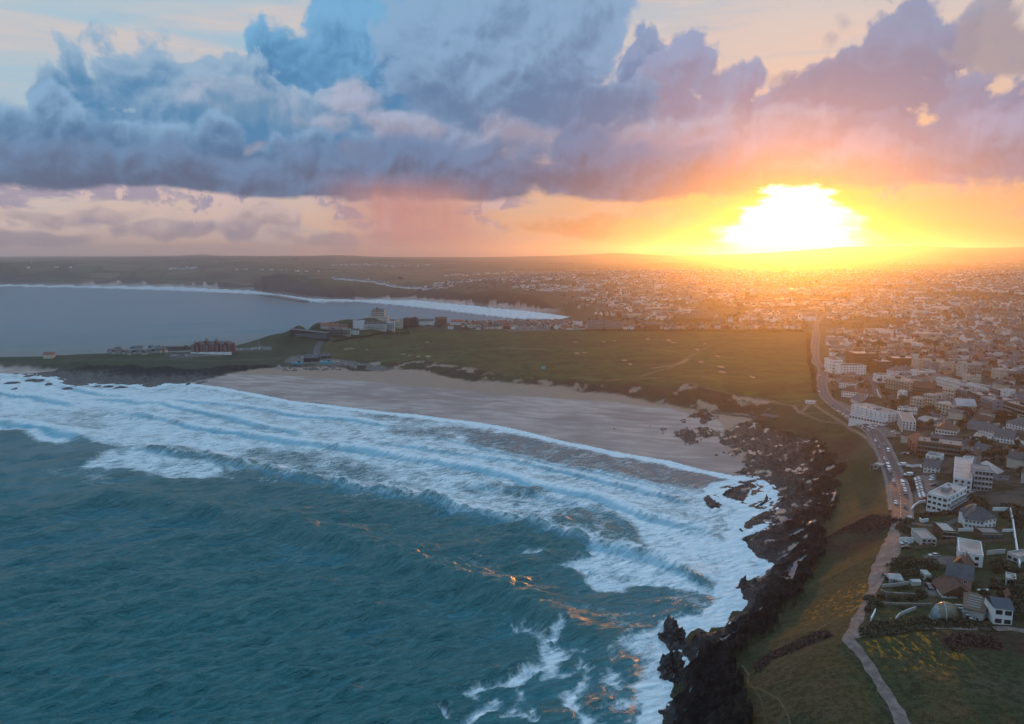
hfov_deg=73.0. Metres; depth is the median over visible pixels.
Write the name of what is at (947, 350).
house
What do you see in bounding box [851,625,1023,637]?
track
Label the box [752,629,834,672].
bracken bank
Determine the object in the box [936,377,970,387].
white terrace
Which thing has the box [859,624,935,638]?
hedge
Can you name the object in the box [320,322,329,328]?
stone house
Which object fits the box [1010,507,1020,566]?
garden wall
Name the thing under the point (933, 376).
house
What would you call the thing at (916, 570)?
hedge
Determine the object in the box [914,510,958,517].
hedge
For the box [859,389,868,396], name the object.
guest house
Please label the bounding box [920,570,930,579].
pergola
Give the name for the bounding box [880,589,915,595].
garden wall
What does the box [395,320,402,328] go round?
curved villa
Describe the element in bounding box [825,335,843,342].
roadside block
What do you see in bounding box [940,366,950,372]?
house
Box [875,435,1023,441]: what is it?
side road
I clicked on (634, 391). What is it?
ground
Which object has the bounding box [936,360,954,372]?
cream flats
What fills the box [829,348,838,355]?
house
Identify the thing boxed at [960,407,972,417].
tree
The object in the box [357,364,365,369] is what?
beach kiosk
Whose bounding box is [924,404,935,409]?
tree
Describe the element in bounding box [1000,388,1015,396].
white block
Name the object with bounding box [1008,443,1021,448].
tree
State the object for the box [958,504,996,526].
detached villa wing
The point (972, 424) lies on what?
house
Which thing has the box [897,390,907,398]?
cottage
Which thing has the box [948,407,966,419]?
house
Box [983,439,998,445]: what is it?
tree
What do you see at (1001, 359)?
house
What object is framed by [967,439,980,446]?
tree
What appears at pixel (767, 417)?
beach hut
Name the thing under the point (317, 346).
road
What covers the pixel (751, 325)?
ridge house
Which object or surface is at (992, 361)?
house
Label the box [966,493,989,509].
hedge
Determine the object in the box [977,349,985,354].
house
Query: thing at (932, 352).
house
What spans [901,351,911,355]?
house
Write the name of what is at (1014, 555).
shed
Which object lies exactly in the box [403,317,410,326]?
slatted flats
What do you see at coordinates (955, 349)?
house
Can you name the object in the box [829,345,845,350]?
roadside house
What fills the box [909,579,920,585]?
garden shed
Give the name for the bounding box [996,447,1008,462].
tree
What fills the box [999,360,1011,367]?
house
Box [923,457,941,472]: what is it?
gabled lodge
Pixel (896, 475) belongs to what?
road
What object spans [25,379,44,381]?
sea rock
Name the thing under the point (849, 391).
guest house
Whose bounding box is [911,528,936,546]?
half built house
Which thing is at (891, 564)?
hedge
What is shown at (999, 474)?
round end barn
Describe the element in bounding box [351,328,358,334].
white house
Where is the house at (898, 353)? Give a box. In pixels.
[889,351,901,355]
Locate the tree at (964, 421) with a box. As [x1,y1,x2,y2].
[959,418,968,428]
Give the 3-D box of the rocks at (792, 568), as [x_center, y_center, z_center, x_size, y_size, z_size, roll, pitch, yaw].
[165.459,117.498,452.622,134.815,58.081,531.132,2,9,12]
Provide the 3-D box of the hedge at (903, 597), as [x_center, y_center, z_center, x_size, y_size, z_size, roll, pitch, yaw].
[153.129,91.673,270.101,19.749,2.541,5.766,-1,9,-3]
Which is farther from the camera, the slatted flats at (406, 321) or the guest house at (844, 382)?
the slatted flats at (406, 321)
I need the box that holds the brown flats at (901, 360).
[886,356,911,365]
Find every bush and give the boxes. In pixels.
[872,597,883,605]
[900,519,910,524]
[901,585,910,589]
[915,588,927,595]
[978,589,990,595]
[989,577,998,581]
[989,582,1001,588]
[993,567,1002,572]
[996,590,1004,595]
[1000,584,1008,589]
[1008,566,1019,572]
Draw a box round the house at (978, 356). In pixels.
[972,353,985,358]
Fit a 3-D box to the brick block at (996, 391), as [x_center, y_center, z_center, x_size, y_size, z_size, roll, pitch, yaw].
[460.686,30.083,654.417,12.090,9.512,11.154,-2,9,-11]
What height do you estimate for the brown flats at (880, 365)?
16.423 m
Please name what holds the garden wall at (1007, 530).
on the ground
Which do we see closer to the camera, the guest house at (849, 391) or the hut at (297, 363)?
the guest house at (849, 391)
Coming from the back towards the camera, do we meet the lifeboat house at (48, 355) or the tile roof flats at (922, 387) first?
the lifeboat house at (48, 355)
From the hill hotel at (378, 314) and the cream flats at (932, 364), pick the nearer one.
the cream flats at (932, 364)
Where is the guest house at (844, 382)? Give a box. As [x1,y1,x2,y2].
[839,375,856,387]
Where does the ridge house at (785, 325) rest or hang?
on the ground
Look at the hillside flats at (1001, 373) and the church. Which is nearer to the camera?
the hillside flats at (1001, 373)
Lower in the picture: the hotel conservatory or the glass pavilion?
the glass pavilion
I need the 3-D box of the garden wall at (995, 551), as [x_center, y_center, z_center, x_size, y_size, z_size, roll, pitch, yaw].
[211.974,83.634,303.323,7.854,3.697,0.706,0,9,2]
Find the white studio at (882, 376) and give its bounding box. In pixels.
[873,372,890,382]
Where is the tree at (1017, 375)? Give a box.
[1009,373,1021,382]
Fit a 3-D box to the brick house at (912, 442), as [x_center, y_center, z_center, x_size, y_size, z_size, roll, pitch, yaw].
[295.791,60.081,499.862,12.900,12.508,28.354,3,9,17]
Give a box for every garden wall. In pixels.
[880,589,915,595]
[882,581,909,586]
[883,601,931,605]
[895,606,915,618]
[899,537,913,542]
[906,464,921,467]
[911,500,925,509]
[919,517,928,522]
[958,528,973,531]
[986,549,1005,554]
[992,507,1009,510]
[1002,529,1012,531]
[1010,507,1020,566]
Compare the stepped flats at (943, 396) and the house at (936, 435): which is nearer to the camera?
the house at (936, 435)
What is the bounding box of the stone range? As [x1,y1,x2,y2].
[166,345,191,349]
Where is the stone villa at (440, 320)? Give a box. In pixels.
[435,316,446,324]
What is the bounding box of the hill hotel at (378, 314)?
[366,308,388,321]
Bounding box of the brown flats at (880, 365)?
[869,359,893,372]
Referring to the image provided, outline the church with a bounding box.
[734,292,749,301]
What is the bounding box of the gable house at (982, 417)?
[971,413,1000,424]
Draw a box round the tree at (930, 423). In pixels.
[924,420,933,429]
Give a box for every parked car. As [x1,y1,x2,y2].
[900,545,911,548]
[924,583,933,588]
[928,553,939,556]
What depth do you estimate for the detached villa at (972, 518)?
336.08 m
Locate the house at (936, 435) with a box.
[929,432,945,438]
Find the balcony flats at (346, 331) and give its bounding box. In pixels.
[342,328,350,335]
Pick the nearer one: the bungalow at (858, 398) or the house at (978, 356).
the bungalow at (858, 398)
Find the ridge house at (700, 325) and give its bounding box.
[698,322,703,328]
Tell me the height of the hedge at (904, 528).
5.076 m
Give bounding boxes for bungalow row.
[450,319,464,324]
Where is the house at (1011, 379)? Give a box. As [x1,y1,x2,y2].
[1002,375,1015,385]
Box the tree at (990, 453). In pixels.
[981,450,995,459]
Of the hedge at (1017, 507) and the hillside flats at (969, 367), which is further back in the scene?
the hillside flats at (969, 367)
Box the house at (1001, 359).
[996,356,1008,363]
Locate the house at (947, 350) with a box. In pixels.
[942,346,951,354]
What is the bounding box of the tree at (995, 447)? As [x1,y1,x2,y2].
[987,445,1002,460]
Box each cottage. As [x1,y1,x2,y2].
[141,349,148,354]
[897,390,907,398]
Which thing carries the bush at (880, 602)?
on the ground
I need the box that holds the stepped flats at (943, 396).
[936,392,948,399]
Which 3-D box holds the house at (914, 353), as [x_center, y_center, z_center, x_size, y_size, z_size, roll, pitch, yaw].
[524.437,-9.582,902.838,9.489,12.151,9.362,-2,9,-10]
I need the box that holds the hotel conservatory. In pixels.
[848,414,887,425]
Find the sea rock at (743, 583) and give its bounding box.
[738,575,747,587]
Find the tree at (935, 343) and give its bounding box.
[932,341,939,346]
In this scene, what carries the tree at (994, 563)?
on the ground
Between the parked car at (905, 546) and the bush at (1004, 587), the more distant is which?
the parked car at (905, 546)
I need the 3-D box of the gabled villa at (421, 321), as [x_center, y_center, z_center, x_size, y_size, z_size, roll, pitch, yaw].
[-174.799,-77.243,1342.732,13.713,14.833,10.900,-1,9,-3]
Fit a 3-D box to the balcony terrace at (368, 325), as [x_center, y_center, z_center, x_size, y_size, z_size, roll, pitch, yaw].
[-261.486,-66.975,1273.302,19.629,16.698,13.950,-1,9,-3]
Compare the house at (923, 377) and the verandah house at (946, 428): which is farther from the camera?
the house at (923, 377)
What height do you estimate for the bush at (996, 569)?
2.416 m
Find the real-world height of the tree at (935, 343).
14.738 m
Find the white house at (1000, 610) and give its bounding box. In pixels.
[984,595,1015,624]
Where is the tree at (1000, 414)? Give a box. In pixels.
[995,410,1005,418]
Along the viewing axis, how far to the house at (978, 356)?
836.80 m
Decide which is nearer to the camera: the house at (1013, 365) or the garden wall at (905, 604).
the garden wall at (905, 604)
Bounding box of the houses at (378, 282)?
[27,260,1021,289]
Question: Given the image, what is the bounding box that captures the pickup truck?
[899,541,910,544]
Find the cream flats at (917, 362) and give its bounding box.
[911,357,931,368]
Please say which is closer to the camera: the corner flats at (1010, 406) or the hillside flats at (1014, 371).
the corner flats at (1010, 406)
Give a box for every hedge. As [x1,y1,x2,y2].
[332,332,409,341]
[583,329,803,331]
[806,333,817,392]
[858,617,997,635]
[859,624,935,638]
[863,594,880,610]
[877,592,927,601]
[880,568,921,579]
[884,557,941,571]
[891,555,914,560]
[895,522,910,534]
[902,475,916,491]
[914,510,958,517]
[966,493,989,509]
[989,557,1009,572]
[1000,502,1023,528]
[1001,575,1023,618]
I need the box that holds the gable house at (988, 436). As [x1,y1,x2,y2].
[974,432,993,439]
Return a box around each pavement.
[811,330,891,509]
[817,312,913,518]
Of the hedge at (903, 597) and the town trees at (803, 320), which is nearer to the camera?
the hedge at (903, 597)
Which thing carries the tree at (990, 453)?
on the ground
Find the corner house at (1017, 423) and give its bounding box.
[1006,415,1023,430]
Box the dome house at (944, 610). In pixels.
[929,601,973,622]
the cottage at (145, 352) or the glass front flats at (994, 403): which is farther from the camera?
the cottage at (145, 352)
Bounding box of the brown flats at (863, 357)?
[845,351,878,368]
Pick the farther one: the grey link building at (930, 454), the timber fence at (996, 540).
the grey link building at (930, 454)
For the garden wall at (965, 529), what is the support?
on the ground
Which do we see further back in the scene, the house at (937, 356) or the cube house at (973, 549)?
the house at (937, 356)
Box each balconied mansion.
[586,320,603,328]
[604,320,622,328]
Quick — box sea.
[0,284,780,723]
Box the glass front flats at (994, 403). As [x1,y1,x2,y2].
[978,396,1014,414]
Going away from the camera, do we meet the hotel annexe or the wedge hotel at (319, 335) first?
the hotel annexe
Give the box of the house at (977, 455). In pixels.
[964,447,983,463]
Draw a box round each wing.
[328,328,341,336]
[851,403,898,422]
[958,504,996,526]
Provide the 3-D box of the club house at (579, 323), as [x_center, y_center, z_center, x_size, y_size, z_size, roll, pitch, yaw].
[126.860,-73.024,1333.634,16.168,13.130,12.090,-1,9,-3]
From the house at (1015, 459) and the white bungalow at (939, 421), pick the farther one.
the white bungalow at (939, 421)
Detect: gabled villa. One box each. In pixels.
[418,318,425,325]
[425,319,433,324]
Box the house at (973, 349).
[968,347,977,352]
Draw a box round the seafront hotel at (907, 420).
[897,412,915,431]
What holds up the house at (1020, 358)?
on the ground
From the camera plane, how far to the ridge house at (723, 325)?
1259.79 m
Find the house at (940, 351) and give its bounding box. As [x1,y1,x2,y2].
[933,348,943,354]
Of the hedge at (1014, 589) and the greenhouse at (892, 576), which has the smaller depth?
the hedge at (1014, 589)
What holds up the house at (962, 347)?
on the ground
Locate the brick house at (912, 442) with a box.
[907,432,922,453]
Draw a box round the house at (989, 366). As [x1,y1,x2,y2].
[982,364,994,370]
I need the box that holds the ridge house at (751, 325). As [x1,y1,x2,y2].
[748,322,753,328]
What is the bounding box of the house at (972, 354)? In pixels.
[969,350,978,358]
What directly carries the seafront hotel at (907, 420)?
on the ground
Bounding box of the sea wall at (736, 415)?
[711,411,757,418]
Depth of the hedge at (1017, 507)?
345.01 m
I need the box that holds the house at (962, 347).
[957,345,967,351]
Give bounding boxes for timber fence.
[914,538,956,548]
[982,538,1014,542]
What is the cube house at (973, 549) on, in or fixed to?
on the ground
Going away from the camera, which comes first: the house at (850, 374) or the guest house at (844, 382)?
the guest house at (844, 382)
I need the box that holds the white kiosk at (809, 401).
[805,400,814,403]
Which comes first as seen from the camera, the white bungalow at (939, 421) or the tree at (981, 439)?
the tree at (981, 439)
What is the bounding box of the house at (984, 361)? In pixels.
[975,358,988,364]
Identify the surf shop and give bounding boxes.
[320,353,331,358]
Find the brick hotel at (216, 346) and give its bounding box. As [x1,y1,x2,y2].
[191,337,234,354]
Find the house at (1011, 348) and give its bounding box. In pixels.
[1007,345,1019,351]
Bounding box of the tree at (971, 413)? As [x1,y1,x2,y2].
[969,410,977,415]
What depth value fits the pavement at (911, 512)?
502.42 m
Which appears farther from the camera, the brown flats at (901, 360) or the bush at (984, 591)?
the brown flats at (901, 360)
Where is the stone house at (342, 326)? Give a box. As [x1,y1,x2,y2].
[339,324,347,328]
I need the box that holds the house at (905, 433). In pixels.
[900,428,915,442]
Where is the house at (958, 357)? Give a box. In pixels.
[948,355,960,359]
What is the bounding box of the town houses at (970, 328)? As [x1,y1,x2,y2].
[423,268,1023,349]
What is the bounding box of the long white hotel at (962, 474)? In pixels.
[952,456,971,492]
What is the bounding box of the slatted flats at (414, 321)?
[410,316,417,326]
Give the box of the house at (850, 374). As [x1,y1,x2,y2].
[846,371,856,376]
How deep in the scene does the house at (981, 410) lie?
568.13 m
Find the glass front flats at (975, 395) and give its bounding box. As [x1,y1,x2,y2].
[965,391,998,408]
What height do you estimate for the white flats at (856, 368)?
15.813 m
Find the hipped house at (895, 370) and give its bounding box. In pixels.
[887,365,909,376]
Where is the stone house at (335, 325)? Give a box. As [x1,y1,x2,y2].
[330,323,339,328]
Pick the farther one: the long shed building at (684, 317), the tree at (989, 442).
the long shed building at (684, 317)
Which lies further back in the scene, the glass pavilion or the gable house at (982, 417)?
the gable house at (982, 417)
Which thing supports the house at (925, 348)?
on the ground
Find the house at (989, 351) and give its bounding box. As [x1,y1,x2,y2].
[985,349,993,354]
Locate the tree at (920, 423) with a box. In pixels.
[916,420,923,429]
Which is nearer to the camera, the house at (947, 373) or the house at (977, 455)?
the house at (977, 455)
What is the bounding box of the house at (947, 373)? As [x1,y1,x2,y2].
[939,370,950,377]
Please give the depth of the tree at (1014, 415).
544.90 m
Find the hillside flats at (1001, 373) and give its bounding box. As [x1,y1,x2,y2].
[991,368,1009,379]
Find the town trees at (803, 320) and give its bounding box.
[57,258,1023,350]
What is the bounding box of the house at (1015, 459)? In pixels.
[1006,449,1023,467]
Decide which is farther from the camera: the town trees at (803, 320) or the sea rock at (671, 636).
the town trees at (803, 320)
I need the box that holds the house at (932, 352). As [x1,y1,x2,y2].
[925,350,934,355]
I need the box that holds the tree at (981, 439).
[973,436,987,442]
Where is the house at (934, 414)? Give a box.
[924,411,940,418]
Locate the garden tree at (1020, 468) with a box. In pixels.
[1015,466,1023,477]
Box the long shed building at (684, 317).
[673,313,710,322]
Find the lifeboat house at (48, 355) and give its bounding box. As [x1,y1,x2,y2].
[42,352,54,358]
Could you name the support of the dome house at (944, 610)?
on the ground
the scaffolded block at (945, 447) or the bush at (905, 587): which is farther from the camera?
the scaffolded block at (945, 447)
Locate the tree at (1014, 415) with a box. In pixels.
[1010,411,1020,418]
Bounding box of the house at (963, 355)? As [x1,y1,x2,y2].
[957,350,968,359]
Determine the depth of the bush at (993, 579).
277.34 m
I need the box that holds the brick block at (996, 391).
[989,388,1002,395]
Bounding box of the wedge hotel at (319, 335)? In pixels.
[290,328,329,339]
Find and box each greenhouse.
[884,573,896,582]
[893,572,903,582]
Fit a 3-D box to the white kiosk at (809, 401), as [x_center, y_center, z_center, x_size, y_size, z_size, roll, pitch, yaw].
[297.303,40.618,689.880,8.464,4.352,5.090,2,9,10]
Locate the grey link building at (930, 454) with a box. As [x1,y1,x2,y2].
[926,451,943,460]
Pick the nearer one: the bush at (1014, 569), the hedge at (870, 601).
the hedge at (870, 601)
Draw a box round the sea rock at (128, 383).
[115,382,137,384]
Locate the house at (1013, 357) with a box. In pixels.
[1006,354,1017,361]
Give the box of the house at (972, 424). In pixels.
[967,419,981,429]
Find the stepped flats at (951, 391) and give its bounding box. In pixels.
[942,386,957,400]
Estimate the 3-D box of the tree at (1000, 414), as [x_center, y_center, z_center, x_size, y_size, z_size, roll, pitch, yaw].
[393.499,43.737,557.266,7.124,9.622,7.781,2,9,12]
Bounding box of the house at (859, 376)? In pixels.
[854,375,863,382]
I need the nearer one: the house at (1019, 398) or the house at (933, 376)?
the house at (1019, 398)
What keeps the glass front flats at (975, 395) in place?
on the ground
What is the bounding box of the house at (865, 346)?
[858,343,868,349]
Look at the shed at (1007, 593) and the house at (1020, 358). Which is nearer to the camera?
the shed at (1007, 593)
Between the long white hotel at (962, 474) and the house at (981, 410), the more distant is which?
the house at (981, 410)
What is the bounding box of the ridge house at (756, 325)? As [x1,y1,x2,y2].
[754,322,759,328]
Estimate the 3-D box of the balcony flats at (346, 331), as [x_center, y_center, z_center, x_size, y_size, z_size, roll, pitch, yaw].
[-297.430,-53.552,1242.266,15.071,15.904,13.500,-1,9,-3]
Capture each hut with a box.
[291,361,302,364]
[319,360,332,363]
[760,414,778,420]
[873,461,885,468]
[1005,572,1016,585]
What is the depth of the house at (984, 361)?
815.57 m
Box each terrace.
[364,321,374,329]
[375,321,386,331]
[644,321,659,328]
[835,352,845,358]
[910,368,935,377]
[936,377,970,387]
[967,383,995,391]
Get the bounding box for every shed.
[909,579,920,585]
[1003,588,1011,598]
[1007,549,1023,562]
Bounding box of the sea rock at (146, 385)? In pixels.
[141,384,157,386]
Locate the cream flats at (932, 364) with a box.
[923,360,939,372]
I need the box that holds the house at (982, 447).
[972,441,992,459]
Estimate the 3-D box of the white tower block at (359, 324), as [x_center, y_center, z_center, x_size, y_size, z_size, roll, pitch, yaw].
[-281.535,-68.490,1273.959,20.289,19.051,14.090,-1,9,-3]
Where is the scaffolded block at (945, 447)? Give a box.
[917,435,961,456]
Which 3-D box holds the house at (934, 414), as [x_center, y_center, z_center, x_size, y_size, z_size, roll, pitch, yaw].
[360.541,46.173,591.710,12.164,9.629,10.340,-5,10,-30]
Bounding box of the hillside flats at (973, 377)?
[962,373,981,382]
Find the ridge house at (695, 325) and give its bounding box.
[692,323,697,328]
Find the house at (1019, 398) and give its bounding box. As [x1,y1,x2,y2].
[1011,395,1023,400]
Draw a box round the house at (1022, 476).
[1020,468,1023,482]
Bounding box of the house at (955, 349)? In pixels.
[950,346,957,352]
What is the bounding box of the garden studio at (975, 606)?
[963,592,987,620]
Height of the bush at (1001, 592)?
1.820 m
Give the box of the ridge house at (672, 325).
[669,323,674,328]
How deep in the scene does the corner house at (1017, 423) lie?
530.92 m
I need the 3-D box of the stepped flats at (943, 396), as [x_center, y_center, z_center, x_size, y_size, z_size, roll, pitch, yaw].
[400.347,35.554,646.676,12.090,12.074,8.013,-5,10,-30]
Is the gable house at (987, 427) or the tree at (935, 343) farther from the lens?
the tree at (935, 343)
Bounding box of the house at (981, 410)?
[977,407,995,416]
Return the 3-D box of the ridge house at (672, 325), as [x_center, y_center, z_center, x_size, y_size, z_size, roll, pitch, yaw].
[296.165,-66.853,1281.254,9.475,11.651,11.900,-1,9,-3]
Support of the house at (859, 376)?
on the ground
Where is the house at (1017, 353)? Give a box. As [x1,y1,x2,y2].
[1007,350,1021,356]
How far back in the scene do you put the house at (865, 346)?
980.22 m
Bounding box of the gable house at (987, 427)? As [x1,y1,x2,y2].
[978,421,1002,434]
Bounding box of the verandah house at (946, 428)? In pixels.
[935,419,959,434]
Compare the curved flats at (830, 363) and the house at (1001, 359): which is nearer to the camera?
the house at (1001, 359)
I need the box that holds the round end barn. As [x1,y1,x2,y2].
[981,460,1009,480]
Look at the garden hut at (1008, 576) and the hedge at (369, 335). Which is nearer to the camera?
the garden hut at (1008, 576)
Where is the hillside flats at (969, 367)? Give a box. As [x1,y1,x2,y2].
[956,361,982,376]
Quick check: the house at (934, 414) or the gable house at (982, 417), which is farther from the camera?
the house at (934, 414)
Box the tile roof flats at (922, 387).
[912,380,936,394]
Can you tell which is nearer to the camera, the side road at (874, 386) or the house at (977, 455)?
the house at (977, 455)
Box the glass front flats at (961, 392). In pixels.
[956,387,981,397]
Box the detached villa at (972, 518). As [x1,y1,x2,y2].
[960,504,984,527]
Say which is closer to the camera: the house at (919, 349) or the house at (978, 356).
the house at (978, 356)
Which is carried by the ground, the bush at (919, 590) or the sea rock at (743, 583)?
the bush at (919, 590)
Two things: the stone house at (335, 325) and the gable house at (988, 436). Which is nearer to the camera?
the gable house at (988, 436)
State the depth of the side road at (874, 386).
753.69 m
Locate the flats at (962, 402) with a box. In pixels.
[951,397,976,414]
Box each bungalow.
[851,393,874,404]
[918,416,936,422]
[934,415,950,425]
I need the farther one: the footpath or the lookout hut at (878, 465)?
the lookout hut at (878, 465)
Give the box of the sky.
[0,0,1023,256]
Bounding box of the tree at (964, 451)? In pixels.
[959,449,970,455]
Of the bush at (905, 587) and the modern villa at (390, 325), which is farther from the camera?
the modern villa at (390, 325)
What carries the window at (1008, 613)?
in the white house at (1000, 610)
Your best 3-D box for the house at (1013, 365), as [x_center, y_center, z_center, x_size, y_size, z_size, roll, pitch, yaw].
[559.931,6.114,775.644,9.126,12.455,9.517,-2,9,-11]
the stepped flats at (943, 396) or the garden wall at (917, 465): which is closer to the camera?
the garden wall at (917, 465)
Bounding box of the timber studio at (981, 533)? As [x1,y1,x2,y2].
[973,527,1002,539]
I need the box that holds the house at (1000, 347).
[993,345,1005,349]
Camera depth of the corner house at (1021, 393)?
617.92 m
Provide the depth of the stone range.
1245.88 m
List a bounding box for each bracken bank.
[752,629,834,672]
[827,513,906,538]
[942,631,1004,652]
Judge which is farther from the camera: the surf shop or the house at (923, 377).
the surf shop
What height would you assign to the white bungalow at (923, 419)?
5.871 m
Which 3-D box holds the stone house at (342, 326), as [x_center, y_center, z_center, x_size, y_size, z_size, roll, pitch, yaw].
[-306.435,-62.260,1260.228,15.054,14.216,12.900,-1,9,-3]
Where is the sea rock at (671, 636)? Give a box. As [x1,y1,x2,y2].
[658,614,687,650]
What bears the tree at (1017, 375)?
on the ground
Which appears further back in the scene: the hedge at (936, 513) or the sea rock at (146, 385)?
the sea rock at (146, 385)
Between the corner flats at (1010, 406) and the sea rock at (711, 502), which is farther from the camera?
the corner flats at (1010, 406)
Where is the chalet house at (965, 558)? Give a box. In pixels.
[953,551,974,565]
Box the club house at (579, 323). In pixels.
[573,321,582,325]
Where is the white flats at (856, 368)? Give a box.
[835,363,865,374]
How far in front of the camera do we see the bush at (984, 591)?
267.85 m
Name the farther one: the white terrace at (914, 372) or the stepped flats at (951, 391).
the white terrace at (914, 372)
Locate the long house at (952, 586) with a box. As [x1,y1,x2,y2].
[932,574,971,597]
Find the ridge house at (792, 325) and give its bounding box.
[789,323,796,328]
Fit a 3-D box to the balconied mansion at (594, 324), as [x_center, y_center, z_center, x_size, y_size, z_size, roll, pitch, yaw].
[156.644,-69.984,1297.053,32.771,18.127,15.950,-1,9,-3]
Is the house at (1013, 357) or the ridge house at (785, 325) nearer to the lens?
the house at (1013, 357)
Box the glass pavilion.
[932,521,957,539]
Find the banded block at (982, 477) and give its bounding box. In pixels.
[970,463,993,490]
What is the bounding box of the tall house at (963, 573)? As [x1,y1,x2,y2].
[945,561,974,589]
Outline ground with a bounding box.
[0,245,1023,723]
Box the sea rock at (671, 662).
[657,648,684,680]
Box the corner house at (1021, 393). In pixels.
[1011,389,1023,397]
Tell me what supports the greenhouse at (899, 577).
on the ground
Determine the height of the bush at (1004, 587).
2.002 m
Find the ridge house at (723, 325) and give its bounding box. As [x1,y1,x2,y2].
[721,323,726,328]
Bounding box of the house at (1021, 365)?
[1015,363,1023,369]
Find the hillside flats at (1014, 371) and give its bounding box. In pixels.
[1007,369,1020,378]
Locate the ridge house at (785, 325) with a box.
[783,323,788,328]
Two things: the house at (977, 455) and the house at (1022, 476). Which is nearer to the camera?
the house at (1022, 476)
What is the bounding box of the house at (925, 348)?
[921,346,929,351]
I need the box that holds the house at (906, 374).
[898,371,911,377]
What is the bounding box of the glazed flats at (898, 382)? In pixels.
[885,376,919,390]
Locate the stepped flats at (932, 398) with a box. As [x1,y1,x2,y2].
[923,393,938,407]
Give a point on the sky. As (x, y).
(373, 128)
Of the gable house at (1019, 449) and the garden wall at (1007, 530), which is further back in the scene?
the gable house at (1019, 449)
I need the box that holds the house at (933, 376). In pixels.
[928,372,940,380]
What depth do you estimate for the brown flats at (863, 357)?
843.11 m
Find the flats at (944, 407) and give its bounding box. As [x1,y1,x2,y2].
[936,401,956,414]
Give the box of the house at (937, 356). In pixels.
[934,354,943,359]
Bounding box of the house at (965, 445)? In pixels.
[961,436,972,451]
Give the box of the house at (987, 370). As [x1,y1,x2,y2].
[983,367,991,373]
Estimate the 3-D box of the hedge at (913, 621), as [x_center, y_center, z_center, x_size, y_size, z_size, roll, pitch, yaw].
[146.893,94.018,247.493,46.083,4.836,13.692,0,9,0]
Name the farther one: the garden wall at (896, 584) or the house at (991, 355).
the house at (991, 355)
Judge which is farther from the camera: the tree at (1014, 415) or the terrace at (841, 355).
the terrace at (841, 355)
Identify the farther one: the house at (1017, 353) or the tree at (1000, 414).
the house at (1017, 353)
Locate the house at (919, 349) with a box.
[910,347,921,354]
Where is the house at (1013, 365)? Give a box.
[1005,362,1018,369]
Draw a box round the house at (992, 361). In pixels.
[988,357,996,364]
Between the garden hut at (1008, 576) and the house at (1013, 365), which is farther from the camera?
the house at (1013, 365)
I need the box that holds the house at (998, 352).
[992,348,1002,355]
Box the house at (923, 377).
[916,372,928,381]
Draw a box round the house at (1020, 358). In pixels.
[1017,356,1023,360]
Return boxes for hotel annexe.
[897,406,916,414]
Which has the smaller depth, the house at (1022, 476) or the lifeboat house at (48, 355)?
the house at (1022, 476)
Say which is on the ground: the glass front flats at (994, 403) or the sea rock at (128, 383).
the glass front flats at (994, 403)
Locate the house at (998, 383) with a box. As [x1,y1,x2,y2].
[992,378,1010,387]
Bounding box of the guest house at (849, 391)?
[841,385,858,396]
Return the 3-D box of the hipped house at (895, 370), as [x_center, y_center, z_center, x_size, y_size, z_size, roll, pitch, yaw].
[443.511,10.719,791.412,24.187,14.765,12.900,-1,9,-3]
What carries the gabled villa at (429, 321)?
on the ground
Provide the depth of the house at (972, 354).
863.27 m
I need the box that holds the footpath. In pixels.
[842,518,910,723]
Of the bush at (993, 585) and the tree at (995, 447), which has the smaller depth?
the bush at (993, 585)
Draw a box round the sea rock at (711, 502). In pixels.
[704,496,721,508]
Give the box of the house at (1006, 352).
[1002,349,1009,354]
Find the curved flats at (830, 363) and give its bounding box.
[824,357,842,372]
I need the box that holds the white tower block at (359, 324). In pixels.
[353,320,364,329]
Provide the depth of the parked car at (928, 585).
278.10 m
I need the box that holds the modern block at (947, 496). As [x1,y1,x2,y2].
[926,482,969,512]
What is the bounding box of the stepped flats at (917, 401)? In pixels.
[910,396,925,407]
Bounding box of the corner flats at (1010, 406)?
[1001,401,1023,418]
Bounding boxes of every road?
[313,340,325,354]
[812,311,908,517]
[866,372,881,396]
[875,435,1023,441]
[911,517,958,526]
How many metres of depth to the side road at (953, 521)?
346.92 m
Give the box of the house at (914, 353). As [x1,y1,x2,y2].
[909,350,918,356]
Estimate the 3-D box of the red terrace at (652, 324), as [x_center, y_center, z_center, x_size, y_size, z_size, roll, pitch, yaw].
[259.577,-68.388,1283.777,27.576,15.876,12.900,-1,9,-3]
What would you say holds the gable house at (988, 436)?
on the ground
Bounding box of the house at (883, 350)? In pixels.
[875,347,887,353]
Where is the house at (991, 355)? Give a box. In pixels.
[985,353,994,358]
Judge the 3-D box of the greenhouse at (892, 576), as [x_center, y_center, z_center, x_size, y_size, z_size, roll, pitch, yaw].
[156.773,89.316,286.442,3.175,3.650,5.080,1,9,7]
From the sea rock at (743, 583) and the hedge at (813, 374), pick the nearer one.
the sea rock at (743, 583)
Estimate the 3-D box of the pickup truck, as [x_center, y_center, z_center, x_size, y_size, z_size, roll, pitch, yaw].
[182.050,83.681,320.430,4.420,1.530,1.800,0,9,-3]
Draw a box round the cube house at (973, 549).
[956,537,983,567]
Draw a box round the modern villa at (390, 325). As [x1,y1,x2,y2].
[386,320,394,331]
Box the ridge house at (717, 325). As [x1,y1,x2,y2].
[715,322,720,328]
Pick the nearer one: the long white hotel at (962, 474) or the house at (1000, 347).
the long white hotel at (962, 474)
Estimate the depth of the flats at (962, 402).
596.18 m
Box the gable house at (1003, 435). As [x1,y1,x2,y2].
[994,427,1019,443]
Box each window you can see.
[1004,619,1010,624]
[1005,611,1011,615]
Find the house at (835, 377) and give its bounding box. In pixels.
[828,373,842,382]
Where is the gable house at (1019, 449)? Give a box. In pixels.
[1003,443,1023,456]
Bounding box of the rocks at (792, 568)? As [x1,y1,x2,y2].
[662,412,837,719]
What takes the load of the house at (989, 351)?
on the ground

